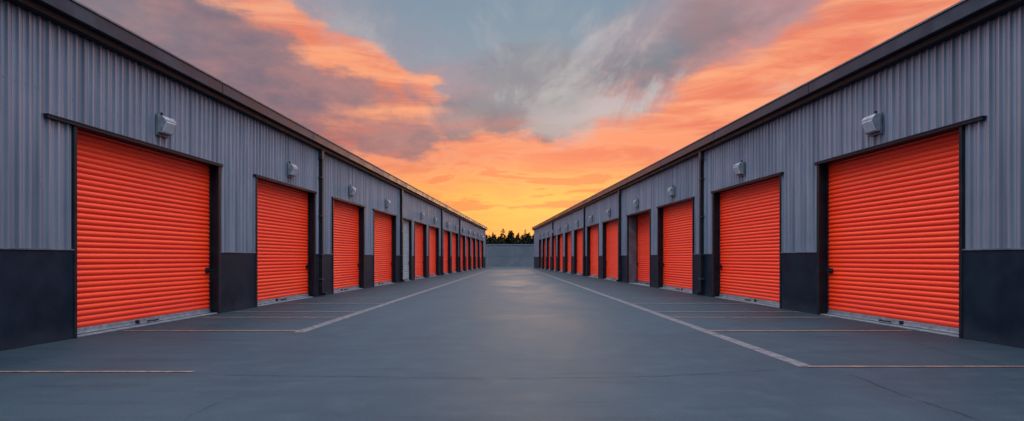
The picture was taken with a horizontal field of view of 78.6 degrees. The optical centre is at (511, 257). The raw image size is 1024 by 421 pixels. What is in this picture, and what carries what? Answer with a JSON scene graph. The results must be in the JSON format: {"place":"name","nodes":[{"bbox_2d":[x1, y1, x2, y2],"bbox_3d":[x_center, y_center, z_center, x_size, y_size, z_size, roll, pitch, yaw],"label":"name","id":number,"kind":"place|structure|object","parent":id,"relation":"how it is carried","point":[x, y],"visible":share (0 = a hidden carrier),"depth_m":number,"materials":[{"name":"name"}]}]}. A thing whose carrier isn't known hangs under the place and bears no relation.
{"place":"outdoors","nodes":[
{"label":"outdoors","id":0,"kind":"place"},
{"bbox_2d":[0,266,1023,420],"bbox_3d":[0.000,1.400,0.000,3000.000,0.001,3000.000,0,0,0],"label":"asphalt ground","id":1,"kind":"structure","parent":0,"point":[604,345],"depth_m":8.21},
{"bbox_2d":[77,313,217,337],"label":"sill","id":2,"kind":"structure","parent":1,"relation":"on","point":[130,327],"depth_m":12.75,"materials":[{"name":"concrete"}]},
{"bbox_2d":[77,308,210,333],"bbox_3d":[-7.714,1.323,13.317,0.090,0.105,4.768,0,0,3],"label":"bottom bar","id":3,"kind":"object","parent":2,"relation":"on","point":[125,323],"visible":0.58,"depth_m":12.80,"materials":[{"name":"metal"}]},
{"bbox_2d":[135,268,211,323],"bbox_3d":[-7.610,0.800,14.238,0.091,1.100,2.849,0,0,3],"label":"latch","id":4,"kind":"object","parent":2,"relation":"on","point":[207,270],"visible":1,"depth_m":13.32,"materials":[{"name":"black metal"}]},
{"bbox_2d":[0,249,485,350],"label":"wainscot panel","id":5,"kind":"object","parent":1,"relation":"on","point":[36,297],"visible":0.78,"depth_m":10.39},
{"bbox_2d":[0,248,465,256],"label":"wainscot flashing","id":6,"kind":"object","parent":5,"relation":"on","point":[73,249],"visible":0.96,"depth_m":10.26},
{"bbox_2d":[0,0,485,256],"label":"corrugated cladding","id":7,"kind":"structure","parent":5,"relation":"on","point":[35,178],"depth_m":11.92,"materials":[{"name":"metal"}]},
{"bbox_2d":[155,112,175,137],"bbox_3d":[-7.374,-2.843,13.355,0.241,0.510,0.421,0,0,0],"label":"wall light","id":8,"kind":"object","parent":7,"relation":"attached to","point":[164,126],"visible":1,"depth_m":13.20,"materials":[{"name":"metal"}]},
{"bbox_2d":[3,6,373,198],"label":"cladding screws","id":9,"kind":"object","parent":7,"relation":"attached to","point":[168,104],"visible":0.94,"depth_m":14.08,"materials":[{"name":"metal"}]},
{"bbox_2d":[42,113,479,239],"bbox_3d":[-6.149,-2.360,40.709,0.095,0.013,90.940,0,0,3],"label":"header flashing","id":10,"kind":"object","parent":7,"relation":"attached to","point":[193,156],"visible":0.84,"depth_m":13.47,"materials":[{"name":"metal"}]},
{"bbox_2d":[43,114,482,240],"bbox_3d":[-6.154,-2.324,40.710,0.085,0.055,90.920,0,0,3],"label":"door header","id":11,"kind":"object","parent":7,"relation":"attached to","point":[69,122],"depth_m":13.47},
{"bbox_2d":[287,161,297,177],"bbox_3d":[-7.045,-2.843,20.110,0.241,0.510,0.421,0,0,0],"label":"wall light","id":12,"kind":"object","parent":7,"relation":"attached to","point":[292,169],"visible":1,"depth_m":19.94,"materials":[{"name":"metal"}]},
{"bbox_2d":[318,150,323,279],"bbox_3d":[-6.949,-1.554,22.795,0.164,4.709,0.227,0,0,0],"label":"downspout bracket","id":13,"kind":"object","parent":7,"relation":"attached to","point":[321,154],"visible":1,"depth_m":22.70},
{"bbox_2d":[319,159,326,294],"bbox_3d":[-6.887,-1.275,22.792,0.245,5.270,0.150,0,0,0],"label":"downspout","id":14,"kind":"object","parent":7,"relation":"attached to","point":[321,292],"visible":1,"depth_m":22.73,"materials":[{"name":"black metal"}]},
{"bbox_2d":[349,185,355,196],"bbox_3d":[-6.737,-2.843,26.455,0.241,0.510,0.421,0,0,0],"label":"wall light","id":15,"kind":"object","parent":7,"relation":"attached to","point":[352,191],"visible":1,"depth_m":26.26,"materials":[{"name":"metal"}]},
{"bbox_2d":[385,199,390,207],"bbox_3d":[-6.443,-2.843,32.500,0.241,0.510,0.421,0,0,0],"label":"wall light","id":16,"kind":"object","parent":7,"relation":"attached to","point":[387,203],"visible":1,"depth_m":32.30,"materials":[{"name":"metal"}]},
{"bbox_2d":[400,193,404,281],"bbox_3d":[-6.257,-1.275,35.749,0.245,5.270,0.150,0,0,0],"label":"downspout","id":17,"kind":"object","parent":7,"relation":"attached to","point":[401,238],"visible":1,"depth_m":35.68,"materials":[{"name":"black metal"}]},
{"bbox_2d":[441,213,443,274],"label":"downspout","id":18,"kind":"object","parent":7,"relation":"attached to","point":[442,244],"visible":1,"depth_m":50.11,"materials":[{"name":"black metal"}]},
{"bbox_2d":[459,221,461,271],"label":"downspout","id":19,"kind":"object","parent":7,"relation":"attached to","point":[460,246],"visible":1,"depth_m":61.09,"materials":[{"name":"black metal"}]},
{"bbox_2d":[71,125,479,338],"bbox_3d":[-6.169,-0.448,40.720,0.066,3.696,90.780,0,0,3],"label":"door frame","id":20,"kind":"object","parent":1,"relation":"on","point":[74,207],"visible":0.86,"depth_m":15.73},
{"bbox_2d":[258,296,312,306],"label":"sill","id":21,"kind":"structure","parent":1,"relation":"on","point":[284,301],"depth_m":19.75,"materials":[{"name":"concrete"}]},
{"bbox_2d":[258,293,307,304],"bbox_3d":[-7.385,1.323,20.073,0.090,0.105,4.460,0,0,3],"label":"bottom bar","id":22,"kind":"object","parent":21,"relation":"on","point":[279,299],"visible":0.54,"depth_m":20.06,"materials":[{"name":"metal"}]},
{"bbox_2d":[212,167,482,312],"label":"door frame","id":23,"kind":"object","parent":1,"relation":"on","point":[214,242],"depth_m":28.53,"materials":[{"name":"black metal"}]},
{"bbox_2d":[77,127,215,166],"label":"lintel wall","id":24,"kind":"structure","parent":23,"relation":"attached to","point":[126,142],"depth_m":12.86,"materials":[{"name":"black metal"}]},
{"bbox_2d":[77,130,208,327],"bbox_3d":[-7.717,-0.543,13.317,0.024,3.627,4.768,0,0,3],"label":"roller shutter","id":25,"kind":"object","parent":24,"relation":"hanging from","point":[142,232],"visible":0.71,"depth_m":12.92,"materials":[{"name":"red metal"}]},
{"bbox_2d":[209,166,211,312],"bbox_3d":[-7.714,-0.448,13.317,0.090,3.696,4.878,0,0,3],"label":"guide rail","id":26,"kind":"object","parent":23,"relation":"attached to","point":[210,236],"visible":0.32,"depth_m":15.70,"materials":[{"name":"black metal"}]},
{"bbox_2d":[4,0,486,230],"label":"gutter","id":27,"kind":"object","parent":23,"relation":"attached to","point":[45,13],"visible":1,"depth_m":13.42,"materials":[{"name":"black metal"}]},
{"bbox_2d":[258,178,312,193],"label":"lintel wall","id":28,"kind":"structure","parent":23,"relation":"attached to","point":[283,185],"depth_m":19.86,"materials":[{"name":"black metal"}]},
{"bbox_2d":[258,180,307,300],"bbox_3d":[-7.388,-0.543,20.073,0.024,3.627,4.460,0,0,3],"label":"roller shutter","id":29,"kind":"object","parent":28,"relation":"hanging from","point":[282,240],"visible":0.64,"depth_m":20.06,"materials":[{"name":"red metal"}]},
{"bbox_2d":[307,193,309,296],"bbox_3d":[-7.385,-0.448,20.073,0.090,3.696,4.570,0,0,3],"label":"guide rail","id":30,"kind":"object","parent":23,"relation":"attached to","point":[308,252],"visible":0.32,"depth_m":22.30,"materials":[{"name":"black metal"}]},
{"bbox_2d":[334,199,359,206],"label":"lintel wall","id":31,"kind":"structure","parent":23,"relation":"attached to","point":[346,203],"depth_m":26.44,"materials":[{"name":"black metal"}]},
{"bbox_2d":[334,201,358,288],"bbox_3d":[-7.080,-0.543,26.417,0.024,3.627,4.140,0,0,3],"label":"roller shutter","id":32,"kind":"object","parent":31,"relation":"hanging from","point":[346,245],"visible":0.64,"depth_m":26.68,"materials":[{"name":"red metal"}]},
{"bbox_2d":[358,207,359,286],"bbox_3d":[-7.077,-0.448,26.417,0.090,3.696,4.250,0,0,3],"label":"guide rail","id":33,"kind":"object","parent":23,"relation":"attached to","point":[359,247],"visible":0.32,"depth_m":28.48,"materials":[{"name":"black metal"}]},
{"bbox_2d":[391,216,392,282],"bbox_3d":[-6.782,-0.448,32.462,0.090,3.696,4.554,0,0,3],"label":"guide rail","id":34,"kind":"object","parent":23,"relation":"attached to","point":[392,249],"visible":0.32,"depth_m":34.71,"materials":[{"name":"black metal"}]},
{"bbox_2d":[409,221,409,279],"bbox_3d":[-6.450,-0.448,37.647,0.090,3.696,2.442,0,0,3],"label":"guide rail","id":35,"kind":"object","parent":23,"relation":"attached to","point":[409,250],"visible":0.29,"depth_m":38.81,"materials":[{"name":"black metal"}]},
{"bbox_2d":[423,225,423,277],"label":"guide rail","id":36,"kind":"object","parent":23,"relation":"attached to","point":[423,251],"visible":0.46,"depth_m":43.82,"materials":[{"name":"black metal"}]},
{"bbox_2d":[334,288,362,293],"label":"sill","id":37,"kind":"structure","parent":1,"relation":"on","point":[347,290],"depth_m":26.41,"materials":[{"name":"concrete"}]},
{"bbox_2d":[334,286,359,291],"bbox_3d":[-7.077,1.323,26.417,0.090,0.105,4.140,0,0,3],"label":"bottom bar","id":38,"kind":"object","parent":37,"relation":"on","point":[347,288],"visible":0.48,"depth_m":26.74,"materials":[{"name":"metal"}]},
{"bbox_2d":[486,244,533,265],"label":"boundary fence","id":39,"kind":"object","parent":1,"relation":"on","point":[509,254],"visible":0.11,"depth_m":102.50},
{"bbox_2d":[486,229,533,243],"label":"tree line","id":40,"kind":"object","parent":1,"relation":"on","point":[528,238],"visible":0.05,"depth_m":146.33,"materials":[{"name":"green plant"}]},
{"bbox_2d":[0,275,1023,371],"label":"parking line marking","id":41,"kind":"object","parent":1,"relation":"on","point":[549,275],"visible":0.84,"depth_m":14.60,"materials":[{"name":"beige paint"}]},
{"bbox_2d":[295,268,810,366],"bbox_3d":[-0.116,1.396,48.017,7.995,0.001,79.967,0,0,0],"label":"lane line marking","id":42,"kind":"object","parent":1,"relation":"on","point":[775,355],"visible":1,"depth_m":13.31,"materials":[{"name":"paint"}]},
{"bbox_2d":[187,295,978,419],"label":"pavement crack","id":43,"kind":"object","parent":1,"relation":"on","point":[586,377],"visible":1,"depth_m":7.29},
{"bbox_2d":[661,288,691,293],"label":"sill","id":44,"kind":"structure","parent":1,"relation":"on","point":[677,290],"depth_m":26.41,"materials":[{"name":"concrete"}]},
{"bbox_2d":[662,285,691,291],"bbox_3d":[7.116,1.323,26.615,0.090,0.105,4.544,0,0,-3],"label":"bottom bar","id":45,"kind":"object","parent":44,"relation":"on","point":[684,289],"visible":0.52,"depth_m":26.80,"materials":[{"name":"metal"}]},
{"bbox_2d":[543,165,825,313],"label":"structural wall","id":46,"kind":"structure","parent":1,"relation":"on","point":[823,242],"depth_m":22.23,"materials":[{"name":"black metal"}]},
{"bbox_2d":[576,231,576,273],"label":"guide rail","id":47,"kind":"object","parent":46,"relation":"attached to","point":[576,252],"visible":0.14,"depth_m":53.24,"materials":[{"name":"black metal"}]},
{"bbox_2d":[632,211,649,215],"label":"lintel wall","id":48,"kind":"structure","parent":46,"relation":"attached to","point":[643,213],"depth_m":32.40,"materials":[{"name":"black metal"}]},
{"bbox_2d":[637,213,649,281],"bbox_3d":[7.088,-0.543,32.489,0.024,3.627,4.394,0,0,-3],"label":"roller shutter","id":49,"kind":"object","parent":48,"relation":"hanging from","point":[643,247],"visible":0.65,"depth_m":33.42,"materials":[{"name":"red metal"}]},
{"bbox_2d":[662,208,663,286],"bbox_3d":[7.116,-0.448,26.615,0.090,3.696,4.654,0,0,-3],"label":"guide rail","id":50,"kind":"object","parent":46,"relation":"attached to","point":[662,246],"visible":0.32,"depth_m":28.88,"materials":[{"name":"black metal"}]},
{"bbox_2d":[661,199,691,207],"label":"lintel wall","id":51,"kind":"structure","parent":46,"relation":"attached to","point":[677,203],"depth_m":26.44,"materials":[{"name":"black metal"}]},
{"bbox_2d":[663,201,691,288],"bbox_3d":[7.119,-0.543,26.615,0.024,3.627,4.544,0,0,-3],"label":"roller shutter","id":52,"kind":"object","parent":51,"relation":"hanging from","point":[677,244],"visible":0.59,"depth_m":26.76,"materials":[{"name":"red metal"}]},
{"bbox_2d":[718,193,720,296],"bbox_3d":[7.523,-0.448,19.788,0.090,3.696,4.915,0,0,-3],"label":"guide rail","id":53,"kind":"object","parent":46,"relation":"attached to","point":[719,214],"visible":0.32,"depth_m":22.19,"materials":[{"name":"black metal"}]},
{"bbox_2d":[717,176,778,192],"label":"lintel wall","id":54,"kind":"structure","parent":46,"relation":"attached to","point":[749,184],"depth_m":19.59,"materials":[{"name":"black metal"}]},
{"bbox_2d":[720,178,778,301],"bbox_3d":[7.526,-0.543,19.789,0.024,3.627,4.805,0,0,-3],"label":"roller shutter","id":55,"kind":"object","parent":54,"relation":"hanging from","point":[749,238],"visible":0.72,"depth_m":19.70,"materials":[{"name":"red metal"}]},
{"bbox_2d":[533,0,1023,230],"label":"gutter","id":56,"kind":"object","parent":46,"relation":"attached to","point":[993,13],"visible":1,"depth_m":13.46,"materials":[{"name":"black metal"}]},
{"bbox_2d":[826,164,828,313],"bbox_3d":[7.918,-0.448,13.168,0.090,3.696,4.545,0,0,-3],"label":"guide rail","id":57,"kind":"object","parent":46,"relation":"attached to","point":[827,236],"visible":0.32,"depth_m":15.38,"materials":[{"name":"black metal"}]},
{"bbox_2d":[822,127,958,164],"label":"lintel wall","id":58,"kind":"structure","parent":46,"relation":"attached to","point":[911,141],"depth_m":12.79,"materials":[{"name":"black metal"}]},
{"bbox_2d":[828,130,958,327],"bbox_3d":[7.921,-0.543,13.168,0.024,3.627,4.435,0,0,-3],"label":"roller shutter","id":59,"kind":"object","parent":58,"relation":"hanging from","point":[893,235],"visible":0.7,"depth_m":12.84,"materials":[{"name":"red metal"}]},
{"bbox_2d":[826,268,903,324],"bbox_3d":[7.809,0.800,14.004,0.091,1.100,2.682,0,0,-3],"label":"latch","id":60,"kind":"object","parent":59,"relation":"attached to","point":[829,270],"visible":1,"depth_m":13.29,"materials":[{"name":"black metal"}]},
{"bbox_2d":[715,297,778,307],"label":"sill","id":61,"kind":"structure","parent":1,"relation":"on","point":[748,302],"depth_m":19.47,"materials":[{"name":"concrete"}]},
{"bbox_2d":[719,294,778,305],"bbox_3d":[7.523,1.323,19.788,0.090,0.105,4.805,0,0,-3],"label":"bottom bar","id":62,"kind":"object","parent":61,"relation":"on","point":[752,300],"visible":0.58,"depth_m":19.66,"materials":[{"name":"metal"}]},
{"bbox_2d":[539,126,964,337],"bbox_3d":[6.172,-0.448,38.867,0.066,3.696,87.116,0,0,-3],"label":"door frame","id":63,"kind":"object","parent":1,"relation":"on","point":[961,207],"visible":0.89,"depth_m":15.44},
{"bbox_2d":[552,224,552,269],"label":"downspout","id":64,"kind":"object","parent":63,"relation":"attached to","point":[552,247],"visible":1,"depth_m":67.27,"materials":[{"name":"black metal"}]},
{"bbox_2d":[629,216,636,282],"bbox_3d":[6.684,-0.462,34.690,0.430,3.664,0.054,0,0,-3],"label":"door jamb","id":65,"kind":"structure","parent":63,"relation":"attached to","point":[632,249],"depth_m":34.66,"materials":[{"name":"metal"}]},
{"bbox_2d":[547,115,985,237],"bbox_3d":[6.152,-2.360,38.856,0.095,0.013,87.276,0,0,-3],"label":"header flashing","id":66,"kind":"object","parent":63,"relation":"on","point":[836,156],"visible":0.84,"depth_m":13.52,"materials":[{"name":"metal"}]},
{"bbox_2d":[534,249,1023,347],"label":"wainscot panel","id":67,"kind":"object","parent":1,"relation":"on","point":[993,296],"visible":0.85,"depth_m":10.57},
{"bbox_2d":[534,6,1023,256],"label":"corrugated cladding","id":68,"kind":"structure","parent":67,"relation":"on","point":[994,179],"depth_m":12.67,"materials":[{"name":"metal"}]},
{"bbox_2d":[582,211,584,275],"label":"downspout","id":69,"kind":"object","parent":68,"relation":"attached to","point":[583,274],"visible":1,"depth_m":47.88,"materials":[{"name":"black metal"}]},
{"bbox_2d":[616,194,620,280],"bbox_3d":[6.176,-1.275,36.237,0.246,5.270,0.153,0,0,0],"label":"downspout","id":70,"kind":"object","parent":68,"relation":"attached to","point":[619,237],"visible":1,"depth_m":36.17,"materials":[{"name":"black metal"}]},
{"bbox_2d":[633,198,638,207],"bbox_3d":[6.425,-2.843,32.500,0.225,0.510,0.420,0,0,-3],"label":"wall light","id":71,"kind":"object","parent":68,"relation":"attached to","point":[636,203],"visible":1,"depth_m":32.30,"materials":[{"name":"metal"}]},
{"bbox_2d":[667,185,674,197],"bbox_3d":[6.775,-2.843,26.644,0.225,0.510,0.420,0,0,-3],"label":"wall light","id":72,"kind":"object","parent":68,"relation":"attached to","point":[671,191],"visible":1,"depth_m":26.45,"materials":[{"name":"metal"}]},
{"bbox_2d":[696,158,703,294],"bbox_3d":[6.956,-1.275,23.167,0.246,5.270,0.153,0,0,0],"label":"downspout","id":73,"kind":"object","parent":68,"relation":"attached to","point":[701,226],"visible":1,"depth_m":23.11,"materials":[{"name":"black metal"}]},
{"bbox_2d":[698,152,704,279],"bbox_3d":[7.018,-1.554,23.170,0.167,4.709,0.229,0,0,0],"label":"downspout bracket","id":74,"kind":"object","parent":68,"relation":"attached to","point":[701,154],"visible":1,"depth_m":23.07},
{"bbox_2d":[733,160,744,176],"bbox_3d":[7.182,-2.843,19.818,0.225,0.510,0.420,0,0,-3],"label":"wall light","id":75,"kind":"object","parent":68,"relation":"attached to","point":[739,169],"visible":1,"depth_m":19.64,"materials":[{"name":"metal"}]},
{"bbox_2d":[540,117,985,239],"bbox_3d":[6.157,-2.324,38.856,0.085,0.055,87.256,0,0,-3],"label":"door header","id":76,"kind":"object","parent":68,"relation":"attached to","point":[957,125],"depth_m":13.64},
{"bbox_2d":[648,16,1014,201],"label":"cladding screws","id":77,"kind":"object","parent":68,"relation":"attached to","point":[870,101],"visible":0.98,"depth_m":13.16,"materials":[{"name":"metal"}]},
{"bbox_2d":[861,111,882,136],"bbox_3d":[7.577,-2.843,13.198,0.225,0.510,0.420,0,0,-3],"label":"wall light","id":78,"kind":"object","parent":68,"relation":"attached to","point":[872,125],"visible":1,"depth_m":13.07,"materials":[{"name":"metal"}]},
{"bbox_2d":[550,248,1023,256],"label":"wainscot flashing","id":79,"kind":"object","parent":67,"relation":"on","point":[962,249],"visible":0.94,"depth_m":10.43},
{"bbox_2d":[820,314,958,337],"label":"sill","id":80,"kind":"structure","parent":1,"relation":"on","point":[904,327],"depth_m":12.75,"materials":[{"name":"concrete"}]},
{"bbox_2d":[827,310,958,333],"bbox_3d":[7.918,1.323,13.168,0.090,0.105,4.435,0,0,-3],"label":"bottom bar","id":81,"kind":"object","parent":80,"relation":"on","point":[910,324],"visible":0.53,"depth_m":12.80,"materials":[{"name":"metal"}]},
{"bbox_2d":[76,0,960,238],"label":"sky","id":82,"kind":"structure","parent":0,"point":[511,115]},
{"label":"lintel wall","id":83,"kind":"object","parent":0,"visible":0},
{"bbox_2d":[452,233,455,270],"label":"curtain","id":84,"kind":"object","parent":83,"relation":"hanging from","point":[453,252],"visible":0.66,"depth_m":58.94,"materials":[{"name":"red metal"}]},
{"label":"lintel wall","id":85,"kind":"object","parent":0,"visible":0},
{"bbox_2d":[560,235,562,270],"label":"curtain","id":86,"kind":"object","parent":85,"relation":"hanging from","point":[561,252],"visible":0.63,"depth_m":62.70,"materials":[{"name":"red metal"}]},
{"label":"lintel wall","id":87,"kind":"object","parent":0,"visible":0},
{"bbox_2d":[461,236,462,269],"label":"curtain","id":88,"kind":"object","parent":87,"relation":"hanging from","point":[461,252],"visible":0.33,"depth_m":64.99,"materials":[{"name":"red metal"}]},
{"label":"lintel wall","id":89,"kind":"object","parent":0,"visible":0},
{"bbox_2d":[554,237,555,269],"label":"curtain","id":90,"kind":"object","parent":89,"relation":"hanging from","point":[555,253],"visible":0.34,"depth_m":67.47,"materials":[{"name":"red metal"}]},
{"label":"lintel wall","id":91,"kind":"object","parent":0,"visible":0},
{"bbox_2d":[476,240,477,267],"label":"curtain","id":92,"kind":"object","parent":91,"relation":"hanging from","point":[476,254],"visible":0.47,"depth_m":79.46,"materials":[{"name":"red metal"}]},
{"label":"lintel wall","id":93,"kind":"object","parent":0,"visible":0},
{"bbox_2d":[480,241,481,266],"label":"curtain","id":94,"kind":"object","parent":93,"relation":"hanging from","point":[480,253],"visible":0.58,"depth_m":84.60,"materials":[{"name":"red metal"}]},
{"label":"lintel wall","id":95,"kind":"object","parent":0,"visible":0},
{"bbox_2d":[374,212,391,282],"bbox_3d":[-6.785,-0.543,32.462,0.024,3.627,4.444,0,0,3],"label":"roller shutter","id":96,"kind":"object","parent":95,"relation":"hanging from","point":[382,247],"visible":0.67,"depth_m":32.73,"materials":[{"name":"red metal"}]},
{"bbox_3d":[-6.699,-3.127,37.659,0.809,1.662,2.473,0,0,0],"label":"lintel wall","id":97,"kind":"object","parent":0,"visible":0},
{"bbox_2d":[403,219,408,278],"bbox_3d":[-6.453,-0.543,37.647,0.024,3.627,2.332,0,0,3],"label":"roller door","id":98,"kind":"structure","parent":97,"relation":"hanging from","point":[405,249],"depth_m":37.91,"materials":[{"name":"grey metal"}]},
{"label":"lintel wall","id":99,"kind":"object","parent":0,"visible":0},
{"bbox_2d":[606,220,617,278],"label":"roller shutter","id":100,"kind":"object","parent":99,"relation":"hanging from","point":[612,249],"visible":0.69,"depth_m":39.53,"materials":[{"name":"red metal"}]},
{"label":"lintel wall","id":101,"kind":"object","parent":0,"visible":0},
{"bbox_2d":[415,223,422,276],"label":"roller door","id":102,"kind":"structure","parent":101,"relation":"hanging from","point":[418,250],"depth_m":42.28,"materials":[{"name":"red metal"}]},
{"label":"lintel wall","id":103,"kind":"object","parent":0,"visible":0},
{"bbox_2d":[590,225,597,275],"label":"roller door","id":104,"kind":"structure","parent":103,"relation":"hanging from","point":[594,250],"depth_m":45.50,"materials":[{"name":"red metal"}]},
{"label":"lintel wall","id":105,"kind":"object","parent":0,"visible":0},
{"bbox_2d":[429,227,435,274],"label":"roller door","id":106,"kind":"structure","parent":105,"relation":"hanging from","point":[432,250],"depth_m":47.57,"materials":[{"name":"red metal"}]},
{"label":"lintel wall","id":107,"kind":"object","parent":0,"visible":0},
{"bbox_2d":[577,229,582,273],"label":"roller shutter","id":108,"kind":"object","parent":107,"relation":"hanging from","point":[579,251],"visible":0.73,"depth_m":51.54,"materials":[{"name":"red metal"}]},
{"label":"lintel wall","id":109,"kind":"object","parent":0,"visible":0},
{"bbox_2d":[444,231,447,272],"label":"curtain","id":110,"kind":"object","parent":109,"relation":"hanging from","point":[445,251],"visible":0.63,"depth_m":54.07,"materials":[{"name":"red metal"}]},
{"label":"lintel wall","id":111,"kind":"object","parent":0,"visible":0},
{"bbox_2d":[568,233,570,271],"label":"curtain","id":112,"kind":"object","parent":111,"relation":"hanging from","point":[569,252],"visible":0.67,"depth_m":57.41,"materials":[{"name":"red metal"}]},
{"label":"roof","id":113,"kind":"object","parent":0,"visible":0},
{"bbox_2d":[33,0,487,229],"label":"fascia","id":114,"kind":"structure","parent":113,"relation":"attached to","point":[78,14],"depth_m":14.05,"materials":[{"name":"metal"}]},
{"bbox_2d":[71,0,485,226],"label":"fascia cap","id":115,"kind":"object","parent":114,"relation":"attached to","point":[129,31],"visible":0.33,"depth_m":14.71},
{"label":"roof","id":116,"kind":"object","parent":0,"visible":0},
{"bbox_2d":[532,0,1005,229],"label":"fascia","id":117,"kind":"structure","parent":116,"relation":"attached to","point":[959,13],"depth_m":14.06,"materials":[{"name":"metal"}]},
{"bbox_2d":[532,0,966,227],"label":"fascia cap","id":118,"kind":"object","parent":117,"relation":"attached to","point":[906,30],"visible":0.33,"depth_m":14.67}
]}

